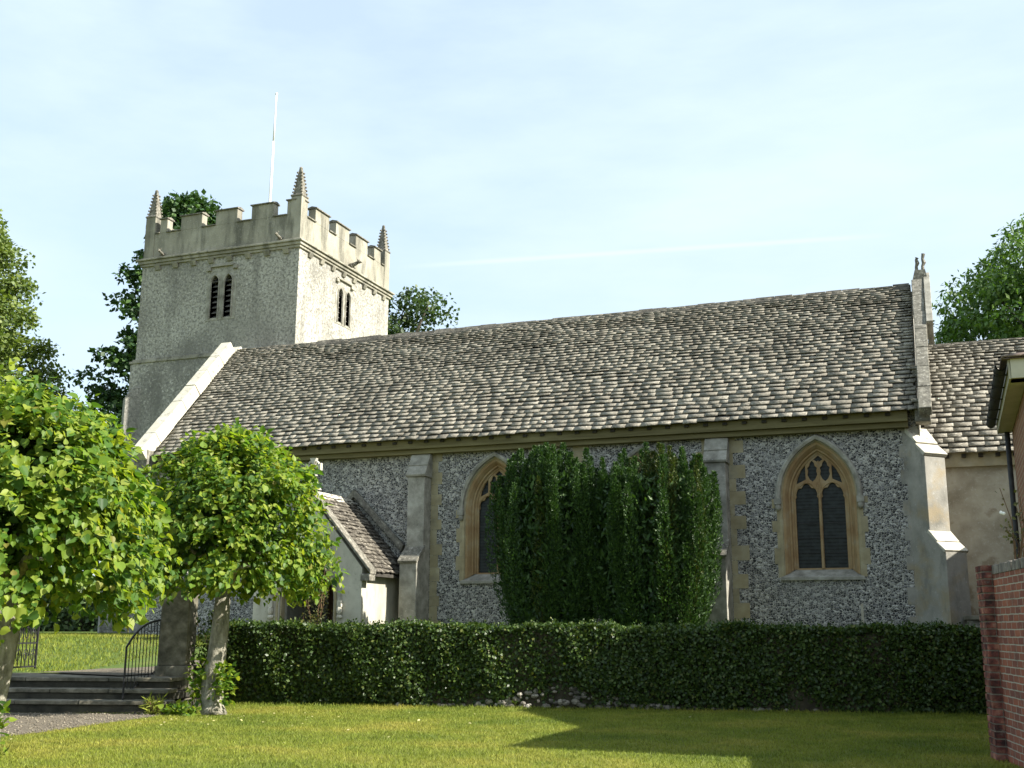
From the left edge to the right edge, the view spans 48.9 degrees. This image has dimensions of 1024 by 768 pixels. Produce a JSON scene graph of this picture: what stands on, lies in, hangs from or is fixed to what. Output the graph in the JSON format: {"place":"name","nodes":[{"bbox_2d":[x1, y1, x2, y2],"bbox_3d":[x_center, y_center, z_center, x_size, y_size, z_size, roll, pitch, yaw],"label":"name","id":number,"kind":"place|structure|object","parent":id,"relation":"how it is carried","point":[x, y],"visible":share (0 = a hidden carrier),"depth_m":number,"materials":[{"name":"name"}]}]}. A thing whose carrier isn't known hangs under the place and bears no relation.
{"place":"outdoors","nodes":[
{"label":"outdoors","id":0,"kind":"place"},
{"bbox_2d":[0,712,163,736],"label":"gravel path","id":1,"kind":"structure","parent":0,"point":[39,725],"depth_m":17.06,"materials":[{"name":"grey gravel"}]},
{"bbox_2d":[13,632,208,672],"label":"churchyard grass","id":2,"kind":"structure","parent":0,"point":[64,636],"depth_m":25.44,"materials":[{"name":"green plant"}]},
{"bbox_2d":[45,660,203,674],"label":"church path","id":3,"kind":"structure","parent":0,"point":[111,671],"depth_m":21.49,"materials":[{"name":"grey stone"}]},
{"bbox_2d":[11,709,880,767],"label":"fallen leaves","id":4,"kind":"object","parent":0,"point":[338,716],"visible":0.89,"depth_m":16.93,"materials":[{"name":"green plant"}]},
{"bbox_2d":[12,632,986,713],"bbox_3d":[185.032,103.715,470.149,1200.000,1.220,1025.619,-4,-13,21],"label":"churchyard ground","id":5,"kind":"structure","parent":0,"point":[118,665],"depth_m":24.15,"materials":[{"name":"green plant"}]},
{"bbox_2d":[0,209,100,556],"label":"broadleaf tree","id":6,"kind":"object","parent":5,"relation":"on","point":[13,283],"visible":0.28,"depth_m":63.40,"materials":[{"name":"green plant"}]},
{"bbox_2d":[21,576,100,631],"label":"boundary hedge","id":7,"kind":"object","parent":5,"relation":"on","point":[66,622],"visible":0.06,"depth_m":52.93,"materials":[{"name":"plant"}]},
{"bbox_2d":[67,188,221,459],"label":"broadleaf tree","id":8,"kind":"object","parent":5,"relation":"on","point":[112,397],"visible":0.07,"depth_m":62.22,"materials":[{"name":"green plant"}]},
{"bbox_2d":[290,613,321,622],"bbox_3d":[-4.577,5.408,24.640,0.726,0.810,0.543,-13,-18,46],"label":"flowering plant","id":9,"kind":"object","parent":5,"relation":"on","point":[311,617],"visible":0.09,"depth_m":24.64,"materials":[{"name":"green plant"}]},
{"bbox_2d":[304,519,336,625],"bbox_3d":[-4.483,4.517,25.708,1.087,2.896,0.886,-4,-13,21],"label":"climbing shrub","id":10,"kind":"object","parent":5,"relation":"on","point":[321,608],"visible":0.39,"depth_m":25.49,"materials":[{"name":"green plant"}]},
{"bbox_2d":[388,284,459,334],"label":"broadleaf tree","id":11,"kind":"object","parent":5,"relation":"on","point":[406,319],"visible":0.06,"depth_m":60.26,"materials":[{"name":"green plant"}]},
{"bbox_2d":[484,442,609,625],"bbox_3d":[0.810,3.411,24.008,2.792,4.446,1.981,-4,-13,21],"label":"yew bush","id":12,"kind":"object","parent":5,"relation":"on","point":[537,501],"visible":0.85,"depth_m":23.49,"materials":[{"name":"green plant"}]},
{"bbox_2d":[97,167,1023,635],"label":"church","id":13,"kind":"structure","parent":5,"relation":"on","point":[849,445],"depth_m":27.20,"materials":[{"name":"stone"}]},
{"bbox_2d":[269,93,277,201],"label":"flagpole","id":14,"kind":"object","parent":13,"relation":"on","point":[271,170],"visible":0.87,"depth_m":40.21,"materials":[{"name":"white metal"}]},
{"bbox_2d":[456,452,519,583],"bbox_3d":[-0.364,3.191,26.999,2.017,3.145,0.470,-4,-13,21],"label":"window","id":15,"kind":"structure","parent":13,"relation":"in","point":[474,498],"depth_m":27.18,"materials":[{"name":"yellow stone"}]},
{"bbox_2d":[619,444,659,472],"bbox_3d":[3.075,2.926,25.703,2.006,3.145,0.470,-4,-13,21],"label":"window","id":16,"kind":"structure","parent":13,"relation":"in","point":[635,451],"depth_m":25.88,"materials":[{"name":"yellow stone"}]},
{"bbox_2d":[772,434,870,580],"bbox_3d":[6.650,2.651,24.357,2.018,3.145,0.470,-4,-13,21],"label":"window","id":17,"kind":"structure","parent":13,"relation":"in","point":[818,502],"depth_m":24.42,"materials":[{"name":"yellow stone"}]},
{"bbox_2d":[579,441,723,626],"bbox_3d":[2.853,3.297,23.281,3.064,4.338,2.027,-4,-13,21],"label":"yew bush","id":18,"kind":"object","parent":5,"relation":"on","point":[662,521],"visible":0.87,"depth_m":22.69,"materials":[{"name":"green plant"}]},
{"bbox_2d":[861,604,863,622],"bbox_3d":[7.152,4.993,22.935,0.050,1.030,0.050,-4,-13,21],"label":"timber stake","id":19,"kind":"object","parent":5,"relation":"on","point":[862,613],"visible":0.45,"depth_m":22.98,"materials":[{"name":"grey wood"}]},
{"bbox_2d":[964,616,980,627],"bbox_3d":[9.064,4.900,21.873,0.500,0.780,0.950,-4,-13,21],"label":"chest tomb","id":20,"kind":"object","parent":5,"relation":"on","point":[971,620],"visible":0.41,"depth_m":21.56,"materials":[{"name":"stone"}]},
{"bbox_2d":[928,213,1023,344],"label":"feathery tree","id":21,"kind":"object","parent":5,"relation":"on","point":[1002,289],"visible":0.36,"depth_m":44.99,"materials":[{"name":"green plant"}]},
{"bbox_2d":[0,701,1023,767],"bbox_3d":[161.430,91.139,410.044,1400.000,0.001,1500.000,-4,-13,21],"label":"lawn","id":22,"kind":"structure","parent":0,"point":[479,752],"depth_m":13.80,"materials":[{"name":"green plant"}]},
{"bbox_2d":[0,357,182,753],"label":"lime tree","id":23,"kind":"object","parent":22,"relation":"on","point":[73,493],"visible":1,"depth_m":12.79,"materials":[{"name":"green plant"}]},
{"bbox_2d":[6,673,200,713],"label":"stone steps","id":24,"kind":"structure","parent":22,"relation":"on","point":[57,693],"depth_m":19.10,"materials":[{"name":"grey stone"}]},
{"bbox_2d":[122,619,160,699],"bbox_3d":[-6.452,4.873,19.677,0.037,1.518,1.379,-1,-12,6],"label":"step railing","id":25,"kind":"object","parent":24,"relation":"on","point":[129,642],"visible":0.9,"depth_m":19.57,"materials":[{"name":"black metal"}]},
{"bbox_2d":[140,690,167,714],"bbox_3d":[-5.864,5.240,18.386,0.491,0.528,0.494,-4,-13,21],"label":"grass tuft","id":26,"kind":"object","parent":22,"relation":"on","point":[151,705],"visible":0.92,"depth_m":18.35,"materials":[{"name":"green plant"}]},
{"bbox_2d":[154,572,198,699],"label":"gate pier","id":27,"kind":"structure","parent":22,"relation":"on","point":[178,625],"depth_m":20.31,"materials":[{"name":"stone"}]},
{"bbox_2d":[191,608,235,697],"bbox_3d":[-5.517,4.935,20.559,0.724,1.886,0.782,8,-15,-32],"label":"shrub","id":28,"kind":"object","parent":22,"relation":"on","point":[206,633],"visible":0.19,"depth_m":20.52,"materials":[{"name":"green plant"}]},
{"bbox_2d":[112,417,349,715],"bbox_3d":[-4.836,3.062,19.032,3.742,4.985,3.504,-12,-17,44],"label":"lime tree","id":29,"kind":"object","parent":22,"relation":"on","point":[228,520],"visible":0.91,"depth_m":18.50,"materials":[{"name":"green plant"}]},
{"bbox_2d":[225,616,987,714],"bbox_3d":[1.716,5.079,20.490,14.738,1.694,1.120,-1,-12,8],"label":"hedge","id":30,"kind":"object","parent":22,"relation":"on","point":[925,667],"visible":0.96,"depth_m":20.16,"materials":[{"name":"plant"}]},
{"bbox_2d":[394,683,890,712],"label":"rubble wall","id":31,"kind":"structure","parent":22,"relation":"on","point":[575,702],"depth_m":20.16,"materials":[{"name":"stone"}]},
{"bbox_2d":[975,557,1023,766],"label":"garden wall","id":32,"kind":"structure","parent":22,"relation":"on","point":[1000,591],"depth_m":12.36,"materials":[{"name":"red brick"}]},
{"bbox_2d":[993,485,1023,558],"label":"wall plant","id":33,"kind":"object","parent":32,"relation":"on","point":[1013,541],"depth_m":12.54,"materials":[{"name":"green plant"}]},
{"bbox_2d":[986,350,1023,558],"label":"brick house","id":34,"kind":"structure","parent":22,"relation":"on","point":[1005,414],"depth_m":14.73,"materials":[{"name":"beige paint"}]},
{"bbox_2d":[0,0,1023,575],"label":"sky","id":35,"kind":"structure","parent":0,"point":[517,160],"materials":[{"name":"blue"}]},
{"bbox_3d":[-9.770,4.650,20.757,0.640,2.420,0.600,0,-12,3],"label":"gate pier","id":36,"kind":"object","parent":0,"visible":0},
{"bbox_2d":[13,626,39,668],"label":"iron gate","id":37,"kind":"structure","parent":36,"relation":"attached to","point":[26,649],"depth_m":21.59,"materials":[{"name":"black metal"}]}
]}

